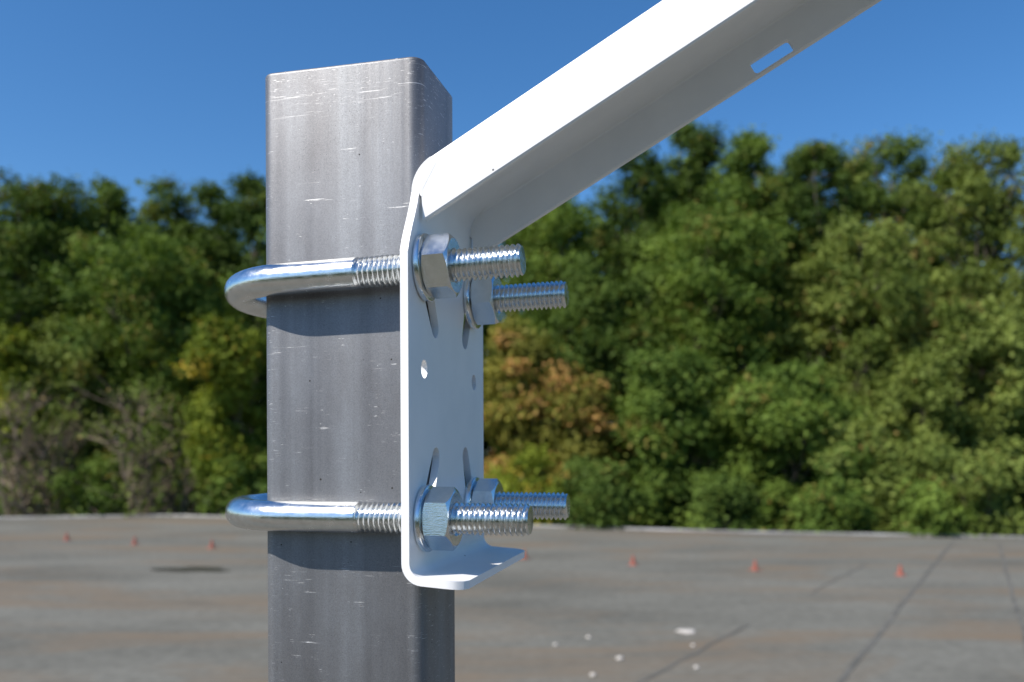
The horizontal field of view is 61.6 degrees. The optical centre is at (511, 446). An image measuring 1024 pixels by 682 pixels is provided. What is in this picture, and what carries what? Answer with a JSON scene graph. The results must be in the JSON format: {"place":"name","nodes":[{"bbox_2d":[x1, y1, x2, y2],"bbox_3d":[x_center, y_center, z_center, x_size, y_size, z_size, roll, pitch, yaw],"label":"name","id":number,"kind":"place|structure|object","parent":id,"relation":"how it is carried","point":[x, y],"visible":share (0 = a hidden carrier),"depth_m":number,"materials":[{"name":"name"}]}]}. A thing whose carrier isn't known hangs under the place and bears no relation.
{"place":"outdoors","nodes":[
{"label":"outdoors","id":0,"kind":"place"},
{"bbox_2d":[0,516,1023,681],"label":"roof deck","id":1,"kind":"structure","parent":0,"point":[95,599],"depth_m":9.37,"materials":[{"name":"grey concrete"}]},
{"bbox_2d":[63,533,70,540],"bbox_3d":[-8.332,1.678,16.087,0.128,0.144,0.127,0,0,-22],"label":"marker cone","id":2,"kind":"object","parent":1,"relation":"on","point":[66,538],"visible":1,"depth_m":16.06,"materials":[{"name":"orange plastic"}]},
{"bbox_2d":[130,536,138,544],"bbox_3d":[-6.766,1.678,15.417,0.128,0.144,0.128,0,0,-35],"label":"marker cone","id":3,"kind":"object","parent":1,"relation":"on","point":[134,542],"visible":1,"depth_m":15.39,"materials":[{"name":"orange plastic"}]},
{"bbox_2d":[151,567,230,571],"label":"puddle","id":4,"kind":"object","parent":1,"relation":"on","point":[190,569],"visible":1,"depth_m":12.25,"materials":[{"name":"grey liquid"}]},
{"bbox_2d":[207,540,216,548],"bbox_3d":[-5.195,1.678,14.885,0.128,0.144,0.128,0,0,31],"label":"marker cone","id":5,"kind":"object","parent":1,"relation":"on","point":[211,545],"visible":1,"depth_m":14.86,"materials":[{"name":"orange plastic"}]},
{"bbox_2d":[265,57,454,681],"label":"steel post","id":6,"kind":"object","parent":1,"relation":"on","point":[351,149],"visible":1,"depth_m":0.28,"materials":[{"name":"grey metal"}]},
{"bbox_2d":[224,244,568,317],"bbox_3d":[-0.043,-0.054,0.297,0.116,0.010,0.062,-2,-2,14],"label":"bolt","id":7,"kind":"object","parent":6,"relation":"attached to","point":[248,291],"visible":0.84,"depth_m":0.27,"materials":[{"name":"metal"}]},
{"bbox_2d":[420,233,462,298],"bbox_3d":[-0.021,-0.056,0.265,0.008,0.020,0.017,-2,19,14],"label":"hex nut","id":8,"kind":"object","parent":7,"relation":"attached to","point":[439,282],"visible":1,"depth_m":0.26,"materials":[{"name":"metal"}]},
{"bbox_2d":[470,276,503,324],"bbox_3d":[-0.009,-0.054,0.316,0.008,0.020,0.017,-1,-15,14],"label":"hex nut","id":9,"kind":"object","parent":7,"relation":"attached to","point":[482,302],"visible":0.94,"depth_m":0.31,"materials":[{"name":"metal"}]},
{"bbox_2d":[225,492,569,535],"bbox_3d":[-0.042,0.022,0.297,0.116,0.010,0.062,0,1,14],"label":"bolt","id":10,"kind":"object","parent":6,"relation":"attached to","point":[512,513],"visible":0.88,"depth_m":0.27,"materials":[{"name":"metal"}]},
{"bbox_2d":[413,485,433,551],"bbox_3d":[-0.026,0.022,0.266,0.002,0.021,0.021,0,1,13],"label":"flat washer","id":11,"kind":"object","parent":10,"relation":"attached to","point":[423,491],"visible":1,"depth_m":0.26,"materials":[{"name":"metal"}]},
{"bbox_2d":[422,487,462,550],"bbox_3d":[-0.021,0.022,0.265,0.008,0.020,0.017,0,-3,14],"label":"hex nut","id":12,"kind":"object","parent":10,"relation":"attached to","point":[437,508],"visible":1,"depth_m":0.26,"materials":[{"name":"metal"}]},
{"bbox_2d":[471,478,503,504],"bbox_3d":[-0.009,0.021,0.316,0.008,0.020,0.017,-1,-4,14],"label":"hex nut","id":13,"kind":"object","parent":10,"relation":"attached to","point":[485,490],"visible":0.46,"depth_m":0.31,"materials":[{"name":"metal"}]},
{"bbox_2d":[400,0,880,589],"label":"pole mount bracket","id":14,"kind":"object","parent":6,"relation":"attached to","point":[628,92],"visible":0.9,"depth_m":0.28,"materials":[{"name":"white metal"}]},
{"bbox_2d":[412,233,434,301],"bbox_3d":[-0.027,-0.056,0.266,0.002,0.021,0.021,-1,-2,14],"label":"flat washer","id":15,"kind":"object","parent":14,"relation":"attached to","point":[425,295],"visible":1,"depth_m":0.26,"materials":[{"name":"metal"}]},
{"bbox_2d":[464,477,478,503],"bbox_3d":[-0.014,0.021,0.317,0.002,0.021,0.021,0,1,13],"label":"flat washer","id":16,"kind":"object","parent":14,"relation":"attached to","point":[472,481],"visible":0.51,"depth_m":0.31,"materials":[{"name":"metal"}]},
{"bbox_2d":[463,278,480,328],"bbox_3d":[-0.014,-0.054,0.317,0.003,0.021,0.021,-1,-2,13],"label":"flat washer","id":17,"kind":"object","parent":14,"relation":"attached to","point":[472,323],"visible":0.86,"depth_m":0.31,"materials":[{"name":"metal"}]},
{"bbox_2d":[0,514,1023,537],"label":"roof edge flashing","id":18,"kind":"object","parent":1,"relation":"on","point":[787,532],"visible":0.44,"depth_m":17.73,"materials":[{"name":"metal"}]},
{"bbox_2d":[628,555,637,565],"bbox_3d":[1.797,1.678,12.759,0.128,0.144,0.128,0,0,23],"label":"marker cone","id":19,"kind":"object","parent":1,"relation":"on","point":[633,562],"visible":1,"depth_m":12.73,"materials":[{"name":"orange plastic"}]},
{"bbox_2d":[676,629,694,633],"bbox_3d":[1.650,1.742,8.139,0.197,0.008,0.192,0,0,0],"label":"paper scrap","id":20,"kind":"object","parent":1,"relation":"on","point":[686,631],"visible":1,"depth_m":8.14,"materials":[{"name":"white paper"}]},
{"bbox_2d":[748,560,760,570],"bbox_3d":[3.455,1.678,12.217,0.128,0.144,0.128,0,0,-29],"label":"marker cone","id":21,"kind":"object","parent":1,"relation":"on","point":[755,567],"visible":1,"depth_m":12.19,"materials":[{"name":"orange plastic"}]},
{"bbox_2d":[895,565,904,575],"bbox_3d":[5.294,1.678,11.719,0.128,0.144,0.128,0,0,24],"label":"marker cone","id":22,"kind":"object","parent":1,"relation":"on","point":[900,572],"visible":1,"depth_m":11.69,"materials":[{"name":"orange plastic"}]},
{"bbox_2d":[0,0,1023,443],"label":"sky","id":23,"kind":"structure","parent":0,"point":[126,91],"materials":[{"name":"blue"}]},
{"bbox_2d":[126,450,1021,535],"bbox_3d":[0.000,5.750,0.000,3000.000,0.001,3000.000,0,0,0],"label":"ground","id":24,"kind":"structure","parent":0,"point":[484,452],"depth_m":90.70,"materials":[{"name":"soil"}]},
{"bbox_2d":[0,197,28,318],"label":"broadleaf tree","id":25,"kind":"object","parent":24,"relation":"on","point":[14,281],"visible":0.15,"depth_m":26.52,"materials":[{"name":"green plant"}]},
{"bbox_2d":[0,320,48,516],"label":"broadleaf tree","id":26,"kind":"object","parent":24,"relation":"on","point":[11,344],"visible":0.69,"depth_m":23.16,"materials":[{"name":"green plant"}]},
{"bbox_2d":[0,365,135,516],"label":"bare shrub","id":27,"kind":"object","parent":24,"relation":"on","point":[24,501],"visible":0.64,"depth_m":22.31,"materials":[{"name":"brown plant"}]},
{"bbox_2d":[0,305,137,515],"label":"broadleaf tree","id":28,"kind":"object","parent":24,"relation":"on","point":[70,366],"visible":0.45,"depth_m":23.52,"materials":[{"name":"green plant"}]},
{"bbox_2d":[0,166,139,508],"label":"broadleaf tree","id":29,"kind":"object","parent":24,"relation":"on","point":[44,214],"visible":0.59,"depth_m":26.25,"materials":[{"name":"green plant"}]},
{"bbox_2d":[37,441,129,515],"bbox_3d":[-11.063,2.798,22.325,2.640,5.925,2.567,0,0,0],"label":"leafy shrub","id":30,"kind":"object","parent":24,"relation":"on","point":[101,484],"visible":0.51,"depth_m":22.23,"materials":[{"name":"green plant"}]},
{"bbox_2d":[72,170,151,509],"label":"broadleaf tree","id":31,"kind":"object","parent":24,"relation":"on","point":[112,194],"visible":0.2,"depth_m":28.57,"materials":[{"name":"green plant"}]},
{"bbox_2d":[57,365,214,518],"bbox_3d":[-9.607,1.852,22.367,3.852,7.830,3.540,0,0,-21],"label":"bare shrub","id":32,"kind":"object","parent":24,"relation":"on","point":[133,496],"visible":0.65,"depth_m":22.04,"materials":[{"name":"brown plant"}]},
{"bbox_2d":[33,210,259,514],"bbox_3d":[-10.210,-0.393,24.705,5.989,12.309,5.961,0,0,0],"label":"broadleaf tree","id":33,"kind":"object","parent":24,"relation":"on","point":[147,291],"visible":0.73,"depth_m":23.87,"materials":[{"name":"green plant"}]},
{"bbox_2d":[134,172,212,513],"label":"broadleaf tree","id":34,"kind":"object","parent":24,"relation":"on","point":[167,210],"visible":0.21,"depth_m":30.58,"materials":[{"name":"green plant"}]},
{"bbox_2d":[174,178,258,515],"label":"broadleaf tree","id":35,"kind":"object","parent":24,"relation":"on","point":[221,256],"visible":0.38,"depth_m":29.48,"materials":[{"name":"green plant"}]},
{"bbox_2d":[167,309,266,497],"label":"broadleaf tree","id":36,"kind":"object","parent":24,"relation":"on","point":[230,358],"visible":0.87,"depth_m":22.10,"materials":[{"name":"green plant"}]},
{"bbox_2d":[193,432,266,515],"bbox_3d":[-7.003,2.655,22.059,2.238,6.203,2.733,0,0,-24],"label":"leafy shrub","id":37,"kind":"object","parent":24,"relation":"on","point":[217,487],"visible":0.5,"depth_m":21.81,"materials":[{"name":"green plant"}]},
{"bbox_2d":[215,166,266,462],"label":"broadleaf tree","id":38,"kind":"object","parent":24,"relation":"on","point":[245,211],"visible":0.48,"depth_m":27.70,"materials":[{"name":"green plant"}]},
{"bbox_2d":[245,214,266,429],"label":"broadleaf tree","id":39,"kind":"object","parent":24,"relation":"on","point":[262,238],"depth_m":26.34,"materials":[{"name":"green plant"}]},
{"bbox_2d":[462,317,494,451],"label":"broadleaf tree","id":40,"kind":"object","parent":24,"relation":"on","point":[485,363],"depth_m":24.39,"materials":[{"name":"green plant"}]},
{"bbox_2d":[0,178,1023,535],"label":"woods","id":41,"kind":"object","parent":24,"relation":"on","point":[596,252],"visible":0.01,"depth_m":33.63,"materials":[{"name":"green plant"}]},
{"bbox_2d":[483,311,569,491],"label":"broadleaf tree","id":42,"kind":"object","parent":24,"relation":"on","point":[510,413],"visible":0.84,"depth_m":22.08,"materials":[{"name":"orange plant"}]},
{"bbox_2d":[484,442,573,524],"bbox_3d":[0.357,2.811,19.698,2.245,5.889,2.218,0,0,0],"label":"leafy shrub","id":43,"kind":"object","parent":24,"relation":"on","point":[519,466],"visible":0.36,"depth_m":19.55,"materials":[{"name":"green plant"}]},
{"bbox_2d":[483,194,630,521],"bbox_3d":[1.384,-1.202,26.701,4.464,13.918,4.784,0,0,36],"label":"broadleaf tree","id":44,"kind":"object","parent":24,"relation":"on","point":[551,232],"visible":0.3,"depth_m":26.01,"materials":[{"name":"green plant"}]},
{"bbox_2d":[509,356,619,525],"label":"broadleaf tree","id":45,"kind":"object","parent":24,"relation":"on","point":[581,438],"visible":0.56,"depth_m":21.53,"materials":[{"name":"orange plant"}]},
{"bbox_2d":[531,452,655,530],"bbox_3d":[1.790,2.934,18.967,2.832,5.649,2.584,0,0,0],"label":"leafy shrub","id":46,"kind":"object","parent":24,"relation":"on","point":[602,501],"visible":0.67,"depth_m":18.57,"materials":[{"name":"green plant"}]},
{"bbox_2d":[536,251,672,495],"bbox_3d":[2.603,0.161,23.951,4.276,11.200,4.245,0,0,37],"label":"broadleaf tree","id":47,"kind":"object","parent":24,"relation":"on","point":[594,310],"visible":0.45,"depth_m":23.31,"materials":[{"name":"green plant"}]},
{"bbox_2d":[581,144,696,357],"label":"broadleaf tree","id":48,"kind":"object","parent":24,"relation":"on","point":[647,173],"visible":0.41,"depth_m":27.52,"materials":[{"name":"green plant"}]},
{"bbox_2d":[605,174,706,322],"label":"broadleaf tree","id":49,"kind":"object","parent":24,"relation":"on","point":[631,233],"visible":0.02,"depth_m":31.11,"materials":[{"name":"green plant"}]},
{"bbox_2d":[599,337,757,529],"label":"broadleaf tree","id":50,"kind":"object","parent":24,"relation":"on","point":[663,403],"visible":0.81,"depth_m":20.73,"materials":[{"name":"green plant"}]},
{"bbox_2d":[659,118,735,469],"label":"broadleaf tree","id":51,"kind":"object","parent":24,"relation":"on","point":[700,146],"visible":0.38,"depth_m":28.64,"materials":[{"name":"green plant"}]},
{"bbox_2d":[618,171,810,526],"bbox_3d":[5.629,-0.820,24.104,4.938,13.148,6.347,0,0,31],"label":"broadleaf tree","id":52,"kind":"object","parent":24,"relation":"on","point":[710,279],"visible":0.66,"depth_m":23.34,"materials":[{"name":"green plant"}]},
{"bbox_2d":[677,151,769,471],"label":"broadleaf tree","id":53,"kind":"object","parent":24,"relation":"on","point":[712,178],"visible":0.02,"depth_m":31.16,"materials":[{"name":"green plant"}]},
{"bbox_2d":[681,467,766,530],"bbox_3d":[4.481,3.092,18.607,2.093,5.327,2.052,0,0,0],"label":"leafy shrub","id":54,"kind":"object","parent":24,"relation":"on","point":[720,503],"visible":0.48,"depth_m":18.16,"materials":[{"name":"green plant"}]},
{"bbox_2d":[711,123,802,530],"bbox_3d":[7.687,-2.419,27.910,3.289,16.364,3.255,0,0,0],"label":"broadleaf tree","id":55,"kind":"object","parent":24,"relation":"on","point":[744,155],"visible":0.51,"depth_m":27.58,"materials":[{"name":"green plant"}]},
{"bbox_2d":[755,142,831,468],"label":"broadleaf tree","id":56,"kind":"object","parent":24,"relation":"on","point":[781,171],"visible":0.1,"depth_m":31.71,"materials":[{"name":"green plant"}]},
{"bbox_2d":[711,353,891,531],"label":"broadleaf tree","id":57,"kind":"object","parent":24,"relation":"on","point":[778,413],"visible":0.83,"depth_m":19.75,"materials":[{"name":"green plant"}]},
{"bbox_2d":[754,134,886,484],"bbox_3d":[9.787,-2.227,27.840,4.432,15.983,3.923,0,0,0],"label":"broadleaf tree","id":58,"kind":"object","parent":24,"relation":"on","point":[818,157],"visible":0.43,"depth_m":27.51,"materials":[{"name":"green plant"}]},
{"bbox_2d":[784,473,888,533],"bbox_3d":[6.788,3.154,17.846,2.253,5.206,2.181,0,0,0],"label":"leafy shrub","id":59,"kind":"object","parent":24,"relation":"on","point":[823,501],"visible":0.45,"depth_m":17.57,"materials":[{"name":"green plant"}]},
{"bbox_2d":[757,207,949,438],"bbox_3d":[9.052,-0.271,23.655,5.323,12.065,5.047,0,0,41],"label":"broadleaf tree","id":60,"kind":"object","parent":24,"relation":"on","point":[845,289],"visible":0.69,"depth_m":22.54,"materials":[{"name":"green plant"}]},
{"bbox_2d":[824,132,919,387],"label":"broadleaf tree","id":61,"kind":"object","parent":24,"relation":"on","point":[847,165],"visible":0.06,"depth_m":31.75,"materials":[{"name":"green plant"}]},
{"bbox_2d":[803,410,968,532],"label":"broadleaf tree","id":62,"kind":"object","parent":24,"relation":"on","point":[883,495],"visible":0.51,"depth_m":18.53,"materials":[{"name":"green plant"}]},
{"bbox_2d":[835,125,942,519],"bbox_3d":[12.547,-2.460,28.855,3.884,16.444,3.240,0,0,0],"label":"broadleaf tree","id":63,"kind":"object","parent":24,"relation":"on","point":[877,197],"visible":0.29,"depth_m":28.63,"materials":[{"name":"green plant"}]},
{"bbox_2d":[886,149,956,403],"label":"broadleaf tree","id":64,"kind":"object","parent":24,"relation":"on","point":[917,169],"visible":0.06,"depth_m":31.72,"materials":[{"name":"green plant"}]},
{"bbox_2d":[843,287,1023,509],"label":"broadleaf tree","id":65,"kind":"object","parent":24,"relation":"on","point":[972,339],"visible":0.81,"depth_m":20.70,"materials":[{"name":"green plant"}]},
{"bbox_2d":[891,473,987,537],"bbox_3d":[8.383,3.143,17.101,2.160,5.224,1.889,0,0,0],"label":"leafy shrub","id":66,"kind":"object","parent":24,"relation":"on","point":[921,491],"visible":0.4,"depth_m":16.93,"materials":[{"name":"green plant"}]},
{"bbox_2d":[879,126,1023,526],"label":"broadleaf tree","id":67,"kind":"object","parent":24,"relation":"on","point":[976,199],"visible":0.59,"depth_m":25.59,"materials":[{"name":"green plant"}]},
{"bbox_2d":[897,156,1021,405],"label":"broadleaf tree","id":68,"kind":"object","parent":24,"relation":"on","point":[929,225],"visible":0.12,"depth_m":27.48,"materials":[{"name":"green plant"}]},
{"bbox_2d":[910,441,1023,537],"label":"leafy shrub","id":69,"kind":"object","parent":24,"relation":"on","point":[985,482],"visible":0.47,"depth_m":17.13,"materials":[{"name":"green plant"}]},
{"bbox_2d":[1000,167,1023,496],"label":"broadleaf tree","id":70,"kind":"object","parent":24,"relation":"on","point":[1018,264],"visible":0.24,"depth_m":25.20,"materials":[{"name":"green plant"}]}
]}

